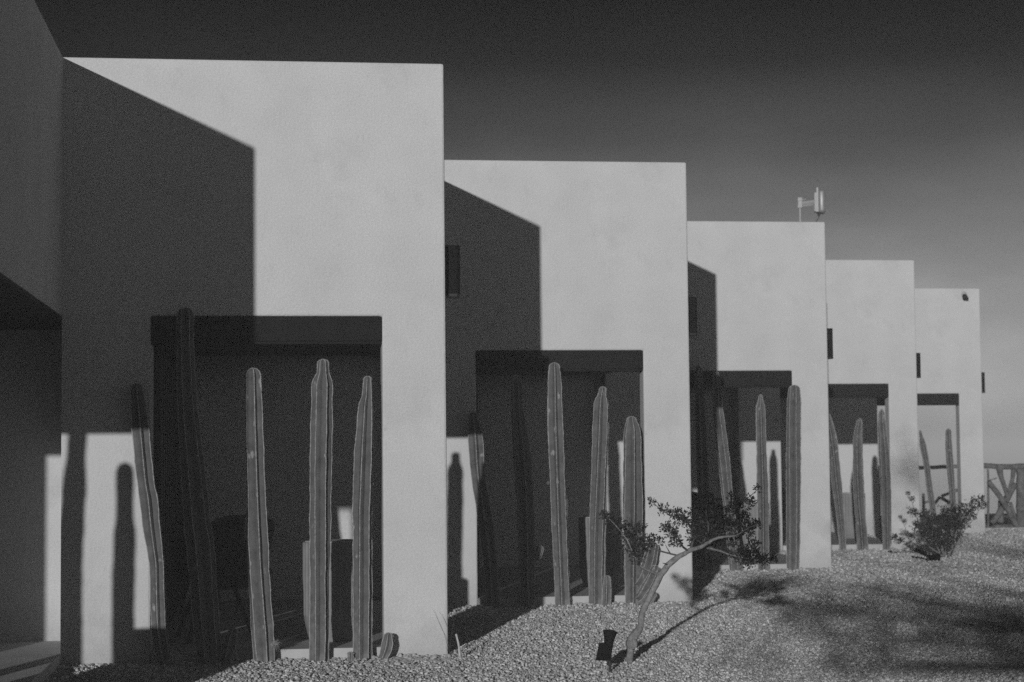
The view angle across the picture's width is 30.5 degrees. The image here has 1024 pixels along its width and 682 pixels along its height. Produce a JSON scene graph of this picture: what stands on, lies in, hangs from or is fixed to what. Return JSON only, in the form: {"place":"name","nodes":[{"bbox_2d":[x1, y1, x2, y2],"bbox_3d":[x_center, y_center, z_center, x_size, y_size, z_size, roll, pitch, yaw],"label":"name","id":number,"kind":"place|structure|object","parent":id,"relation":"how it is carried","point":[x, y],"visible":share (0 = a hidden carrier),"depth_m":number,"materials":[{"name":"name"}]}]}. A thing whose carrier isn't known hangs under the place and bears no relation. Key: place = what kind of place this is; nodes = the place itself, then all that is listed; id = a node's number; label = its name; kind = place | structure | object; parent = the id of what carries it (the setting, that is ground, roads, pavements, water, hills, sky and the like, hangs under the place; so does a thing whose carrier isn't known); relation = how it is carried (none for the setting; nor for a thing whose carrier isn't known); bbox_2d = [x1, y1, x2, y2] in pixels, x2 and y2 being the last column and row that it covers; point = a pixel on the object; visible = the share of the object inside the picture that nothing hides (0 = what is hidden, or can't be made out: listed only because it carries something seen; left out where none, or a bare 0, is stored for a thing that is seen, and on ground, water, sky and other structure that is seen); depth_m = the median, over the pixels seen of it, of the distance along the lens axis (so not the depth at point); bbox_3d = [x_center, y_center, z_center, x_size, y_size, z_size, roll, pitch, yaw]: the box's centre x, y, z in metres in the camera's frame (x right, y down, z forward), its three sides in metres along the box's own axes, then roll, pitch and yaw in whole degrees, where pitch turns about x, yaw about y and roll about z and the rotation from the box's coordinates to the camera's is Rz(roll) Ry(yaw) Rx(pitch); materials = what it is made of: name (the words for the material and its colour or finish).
{"place":"outdoors","nodes":[
{"label":"outdoors","id":0,"kind":"place"},
{"bbox_2d":[34,0,1023,456],"label":"sky","id":1,"kind":"structure","parent":0,"point":[908,115],"materials":[{"name":"grey"}]},
{"bbox_2d":[43,513,1023,681],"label":"ground","id":2,"kind":"structure","parent":0,"point":[1007,520],"depth_m":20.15,"materials":[{"name":"grey gravel"}]},
{"bbox_2d":[0,0,63,681],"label":"villa","id":3,"kind":"object","parent":2,"relation":"on","point":[31,161],"visible":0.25,"depth_m":13.87,"materials":[{"name":"paint"}]},
{"bbox_2d":[130,383,172,665],"bbox_3d":[-2.641,1.358,13.751,0.328,2.116,0.170,0,-4,-8],"label":"columnar cactus","id":4,"kind":"object","parent":2,"relation":"on","point":[148,500],"visible":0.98,"depth_m":13.72,"materials":[{"name":"plant"}]},
{"bbox_2d":[176,307,220,664],"bbox_3d":[-2.287,1.080,13.764,0.349,2.668,0.208,1,-4,-19],"label":"columnar cactus","id":5,"kind":"object","parent":2,"relation":"on","point":[201,552],"visible":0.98,"depth_m":13.71,"materials":[{"name":"plant"}]},
{"bbox_2d":[60,57,447,665],"bbox_3d":[-2.632,0.613,19.498,2.849,4.800,11.004,0,-4,-8],"label":"villa","id":6,"kind":"object","parent":2,"relation":"on","point":[279,226],"visible":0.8,"depth_m":14.15,"materials":[{"name":"paint"}]},
{"bbox_2d":[154,346,184,627],"bbox_3d":[-2.989,1.260,16.513,0.054,2.389,4.583,0,-4,-8],"label":"door","id":7,"kind":"structure","parent":6,"relation":"in","point":[167,475],"depth_m":15.58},
{"bbox_2d":[176,581,250,642],"bbox_3d":[-2.368,2.149,14.969,0.626,0.434,0.959,0,-4,-8],"label":"side table","id":8,"kind":"object","parent":6,"relation":"on","point":[234,586],"visible":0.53,"depth_m":15.01,"materials":[{"name":"black metal"}]},
{"bbox_2d":[176,515,274,615],"bbox_3d":[-2.586,2.031,17.057,0.868,0.916,0.626,3,-5,-42],"label":"rope armchair","id":9,"kind":"object","parent":6,"relation":"on","point":[230,548],"visible":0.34,"depth_m":16.81,"materials":[{"name":"black fabric"}]},
{"bbox_2d":[303,539,352,641],"bbox_3d":[-1.386,1.946,14.713,0.500,0.769,0.497,0,-4,-8],"label":"fluted drum","id":10,"kind":"object","parent":6,"relation":"on","point":[341,595],"visible":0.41,"depth_m":14.50,"materials":[{"name":"concrete"}]},
{"bbox_2d":[445,245,460,298],"bbox_3d":[-0.471,-0.534,14.562,0.138,0.395,0.224,0,-4,-8],"label":"wall lamp","id":11,"kind":"object","parent":6,"relation":"attached to","point":[452,271],"visible":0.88,"depth_m":14.46,"materials":[{"name":"metal"}]},
{"bbox_2d":[245,368,274,661],"bbox_3d":[-1.859,1.302,13.858,0.235,2.218,0.188,0,-4,-8],"label":"columnar cactus","id":12,"kind":"object","parent":2,"relation":"on","point":[259,592],"visible":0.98,"depth_m":13.81,"materials":[{"name":"plant"}]},
{"bbox_2d":[309,358,333,661],"bbox_3d":[-1.416,1.266,13.920,0.205,2.281,0.169,0,-4,-8],"label":"columnar cactus","id":13,"kind":"object","parent":2,"relation":"on","point":[320,441],"visible":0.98,"depth_m":13.88,"materials":[{"name":"plant"}]},
{"bbox_2d":[347,652,353,660],"bbox_3d":[-1.187,2.340,13.823,0.068,0.122,0.061,0,-4,-8],"label":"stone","id":14,"kind":"object","parent":2,"relation":"on","point":[350,656],"visible":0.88,"depth_m":13.81,"materials":[{"name":"stone"}]},
{"bbox_2d":[351,376,373,659],"bbox_3d":[-1.105,1.329,13.958,0.185,2.159,0.171,0,-4,-8],"label":"columnar cactus","id":15,"kind":"object","parent":2,"relation":"on","point":[361,511],"visible":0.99,"depth_m":13.92,"materials":[{"name":"plant"}]},
{"bbox_2d":[378,632,394,658],"bbox_3d":[-0.937,2.284,13.899,0.154,0.267,0.112,0,-4,-8],"label":"cactus stub","id":16,"kind":"object","parent":2,"relation":"on","point":[387,646],"visible":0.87,"depth_m":13.88,"materials":[{"name":"plant"}]},
{"bbox_2d":[361,653,462,664],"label":"soil clods","id":17,"kind":"object","parent":2,"relation":"on","point":[407,657],"visible":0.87,"depth_m":13.80,"materials":[{"name":"grey soil"}]},
{"bbox_2d":[455,634,460,655],"bbox_3d":[-0.397,2.231,13.806,0.042,0.162,0.016,0,-4,-8],"label":"stake","id":18,"kind":"object","parent":2,"relation":"on","point":[456,635],"visible":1,"depth_m":13.80,"materials":[{"name":"grey wood"}]},
{"bbox_2d":[435,603,486,653],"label":"dry twigs","id":19,"kind":"object","parent":2,"relation":"on","point":[451,634],"visible":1,"depth_m":13.91,"materials":[{"name":"plant"}]},
{"bbox_2d":[468,412,499,607],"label":"columnar cactus","id":20,"kind":"object","parent":2,"relation":"on","point":[476,457],"visible":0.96,"depth_m":18.68,"materials":[{"name":"plant"}]},
{"bbox_2d":[510,375,543,606],"bbox_3d":[0.147,1.511,18.781,0.310,2.360,0.209,-2,-4,24],"label":"columnar cactus","id":21,"kind":"object","parent":2,"relation":"on","point":[529,556],"visible":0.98,"depth_m":18.74,"materials":[{"name":"plant"}]},
{"bbox_2d":[546,362,570,605],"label":"columnar cactus","id":22,"kind":"object","parent":2,"relation":"on","point":[559,520],"visible":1,"depth_m":18.80,"materials":[{"name":"plant"}]},
{"bbox_2d":[444,160,692,605],"bbox_3d":[-0.365,0.895,24.468,2.957,4.800,11.004,0,-4,-8],"label":"villa","id":23,"kind":"object","parent":2,"relation":"on","point":[577,271],"visible":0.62,"depth_m":19.16,"materials":[{"name":"paint"}]},
{"bbox_2d":[476,372,479,594],"bbox_3d":[-0.677,1.546,21.556,0.054,2.389,4.715,0,-4,-8],"label":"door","id":24,"kind":"structure","parent":23,"relation":"in","point":[476,372],"depth_m":19.19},
{"bbox_2d":[579,516,621,586],"bbox_3d":[0.960,2.281,20.400,0.464,0.749,0.461,0,-4,-8],"label":"fluted drum","id":25,"kind":"object","parent":23,"relation":"on","point":[613,557],"visible":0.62,"depth_m":20.24,"materials":[{"name":"concrete"}]},
{"bbox_2d":[688,297,697,335],"bbox_3d":[1.850,-0.253,19.540,0.138,0.395,0.224,0,-4,-8],"label":"wall lamp","id":26,"kind":"object","parent":23,"relation":"attached to","point":[692,307],"visible":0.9,"depth_m":19.43,"materials":[{"name":"metal"}]},
{"bbox_2d":[588,386,608,604],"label":"columnar cactus","id":27,"kind":"object","parent":2,"relation":"on","point":[599,461],"visible":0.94,"depth_m":18.85,"materials":[{"name":"plant"}]},
{"bbox_2d":[595,629,616,671],"bbox_3d":[0.653,2.146,12.947,0.106,0.310,0.258,-2,-4,19],"label":"spotlight","id":28,"kind":"object","parent":2,"relation":"on","point":[604,651],"visible":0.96,"depth_m":12.92,"materials":[{"name":"black metal"}]},
{"bbox_2d":[602,575,611,605],"bbox_3d":[0.943,2.505,18.743,0.132,0.348,0.124,0,-4,-8],"label":"cactus stub","id":29,"kind":"object","parent":2,"relation":"on","point":[607,593],"visible":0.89,"depth_m":18.72,"materials":[{"name":"plant"}]},
{"bbox_2d":[622,416,659,604],"bbox_3d":[1.287,1.725,18.885,0.399,1.954,0.232,-2,-4,24],"label":"columnar cactus","id":30,"kind":"object","parent":2,"relation":"on","point":[639,581],"visible":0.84,"depth_m":18.87,"materials":[{"name":"plant"}]},
{"bbox_2d":[599,483,777,662],"bbox_3d":[1.241,1.687,13.591,1.332,1.313,0.550,0,-4,-8],"label":"bent tree","id":31,"kind":"object","parent":2,"relation":"on","point":[720,528],"visible":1,"depth_m":13.57,"materials":[{"name":"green plant"}]},
{"bbox_2d":[694,365,713,570],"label":"columnar cactus","id":32,"kind":"object","parent":2,"relation":"on","point":[702,461],"visible":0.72,"depth_m":23.88,"materials":[{"name":"plant"}]},
{"bbox_2d":[601,221,831,571],"bbox_3d":[1.926,1.185,29.573,2.932,4.800,11.004,0,-4,-8],"label":"villa","id":33,"kind":"object","parent":2,"relation":"on","point":[757,289],"visible":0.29,"depth_m":24.27,"materials":[{"name":"paint"}]},
{"bbox_2d":[691,491,699,555],"bbox_3d":[2.262,2.518,25.803,0.868,0.917,0.624,0,-4,-8],"label":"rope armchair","id":34,"kind":"object","parent":33,"relation":"on","point":[694,496],"visible":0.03,"depth_m":25.56,"materials":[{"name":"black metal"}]},
{"bbox_2d":[692,528,700,559],"bbox_3d":[2.278,2.713,24.944,0.626,0.434,0.731,0,-4,-8],"label":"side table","id":35,"kind":"object","parent":33,"relation":"on","point":[698,554],"visible":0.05,"depth_m":25.23,"materials":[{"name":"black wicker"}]},
{"bbox_2d":[735,502,769,556],"bbox_3d":[3.282,2.579,25.642,0.460,0.749,0.457,0,-4,-8],"label":"fluted drum","id":36,"kind":"object","parent":33,"relation":"on","point":[753,515],"visible":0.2,"depth_m":25.44,"materials":[{"name":"concrete"}]},
{"bbox_2d":[798,187,824,221],"bbox_3d":[4.916,-1.837,30.811,0.447,1.325,0.300,-1,-4,9],"label":"antenna","id":37,"kind":"object","parent":33,"relation":"on","point":[818,201],"visible":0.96,"depth_m":30.72,"materials":[{"name":"grey plastic"}]},
{"bbox_2d":[827,328,832,358],"bbox_3d":[4.128,0.037,24.642,0.138,0.395,0.224,0,-4,-8],"label":"wall lamp","id":38,"kind":"object","parent":33,"relation":"attached to","point":[829,343],"visible":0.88,"depth_m":24.54,"materials":[{"name":"metal"}]},
{"bbox_2d":[712,371,742,570],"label":"columnar cactus","id":39,"kind":"object","parent":2,"relation":"on","point":[723,457],"visible":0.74,"depth_m":23.93,"materials":[{"name":"plant"}]},
{"bbox_2d":[756,394,769,569],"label":"columnar cactus","id":40,"kind":"object","parent":2,"relation":"on","point":[762,476],"visible":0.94,"depth_m":23.96,"materials":[{"name":"plant"}]},
{"bbox_2d":[786,385,800,570],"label":"columnar cactus","id":41,"kind":"object","parent":2,"relation":"on","point":[793,460],"visible":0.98,"depth_m":24.02,"materials":[{"name":"plant"}]},
{"bbox_2d":[733,260,920,551],"bbox_3d":[4.186,1.468,34.557,2.865,4.800,11.004,0,-4,-8],"label":"villa","id":42,"kind":"object","parent":2,"relation":"on","point":[870,306],"visible":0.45,"depth_m":29.25,"materials":[{"name":"paint"}]},
{"bbox_2d":[782,487,785,520],"bbox_3d":[4.762,2.816,31.068,0.868,0.917,0.624,0,-4,-8],"label":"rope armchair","id":43,"kind":"object","parent":42,"relation":"on","point":[784,504],"visible":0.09,"depth_m":30.83,"materials":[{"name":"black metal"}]},
{"bbox_2d":[843,492,865,537],"bbox_3d":[5.660,2.901,31.293,0.450,0.749,0.448,0,-4,-8],"label":"fluted drum","id":44,"kind":"object","parent":42,"relation":"on","point":[849,516],"visible":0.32,"depth_m":31.09,"materials":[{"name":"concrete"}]},
{"bbox_2d":[916,353,920,377],"bbox_3d":[6.356,0.388,29.618,0.138,0.390,0.224,0,-4,-8],"label":"wall lamp","id":45,"kind":"object","parent":42,"relation":"attached to","point":[918,365],"visible":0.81,"depth_m":29.52,"materials":[{"name":"metal"}]},
{"bbox_2d":[829,412,846,549],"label":"columnar cactus","id":46,"kind":"object","parent":2,"relation":"on","point":[836,479],"visible":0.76,"depth_m":28.87,"materials":[{"name":"plant"}]},
{"bbox_2d":[852,418,868,549],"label":"columnar cactus","id":47,"kind":"object","parent":2,"relation":"on","point":[859,505],"visible":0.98,"depth_m":28.91,"materials":[{"name":"plant"}]},
{"bbox_2d":[878,409,891,549],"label":"columnar cactus","id":48,"kind":"object","parent":2,"relation":"on","point":[885,480],"visible":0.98,"depth_m":28.98,"materials":[{"name":"plant"}]},
{"bbox_2d":[828,288,984,533],"bbox_3d":[6.445,1.764,39.765,2.988,4.800,11.004,0,-4,-8],"label":"villa","id":49,"kind":"object","parent":2,"relation":"on","point":[948,337],"visible":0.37,"depth_m":34.47,"materials":[{"name":"paint"}]},
{"bbox_2d":[961,291,968,300],"bbox_3d":[8.348,-0.821,34.546,0.166,0.193,0.148,0,-4,-8],"label":"security camera","id":50,"kind":"object","parent":49,"relation":"attached to","point":[964,295],"visible":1,"depth_m":34.53,"materials":[{"name":"grey plastic"}]},
{"bbox_2d":[981,372,984,392],"bbox_3d":[8.677,0.774,34.829,0.138,0.380,0.224,0,-4,-8],"label":"wall lamp","id":51,"kind":"object","parent":49,"relation":"attached to","point":[983,381],"visible":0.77,"depth_m":34.73,"materials":[{"name":"metal"}]},
{"bbox_2d":[878,464,957,515],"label":"log fence","id":52,"kind":"object","parent":2,"relation":"on","point":[924,502],"visible":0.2,"depth_m":44.53,"materials":[{"name":"grey wood"}]},
{"bbox_2d":[915,547,940,560],"bbox_3d":[5.641,2.919,25.596,0.388,0.221,0.126,0,-4,-14],"label":"spotlight","id":53,"kind":"object","parent":2,"relation":"on","point":[935,557],"visible":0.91,"depth_m":25.58,"materials":[{"name":"black metal"}]},
{"bbox_2d":[919,430,937,528],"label":"columnar cactus","id":54,"kind":"object","parent":2,"relation":"on","point":[927,472],"visible":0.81,"depth_m":34.14,"materials":[{"name":"plant"}]},
{"bbox_2d":[889,489,987,556],"bbox_3d":[5.938,2.531,26.165,1.493,0.949,0.617,0,-4,-8],"label":"bush","id":55,"kind":"object","parent":2,"relation":"on","point":[935,533],"visible":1,"depth_m":26.14,"materials":[{"name":"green plant"}]},
{"bbox_2d":[945,428,956,533],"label":"columnar cactus","id":56,"kind":"object","parent":2,"relation":"on","point":[949,462],"visible":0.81,"depth_m":34.21,"materials":[{"name":"plant"}]},
{"bbox_2d":[985,527,1022,528],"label":"kerb","id":57,"kind":"structure","parent":2,"relation":"on","point":[1002,527],"depth_m":36.01,"materials":[{"name":"concrete"}]},
{"bbox_2d":[984,463,1023,526],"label":"log fence","id":58,"kind":"object","parent":57,"relation":"on","point":[1017,520],"visible":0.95,"depth_m":36.22,"materials":[{"name":"grey wood"}]},
{"bbox_2d":[878,456,1023,515],"bbox_3d":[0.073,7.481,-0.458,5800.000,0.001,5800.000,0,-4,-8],"label":"sea","id":59,"kind":"structure","parent":0,"point":[939,477],"depth_m":483.37,"materials":[{"name":"grey liquid"}]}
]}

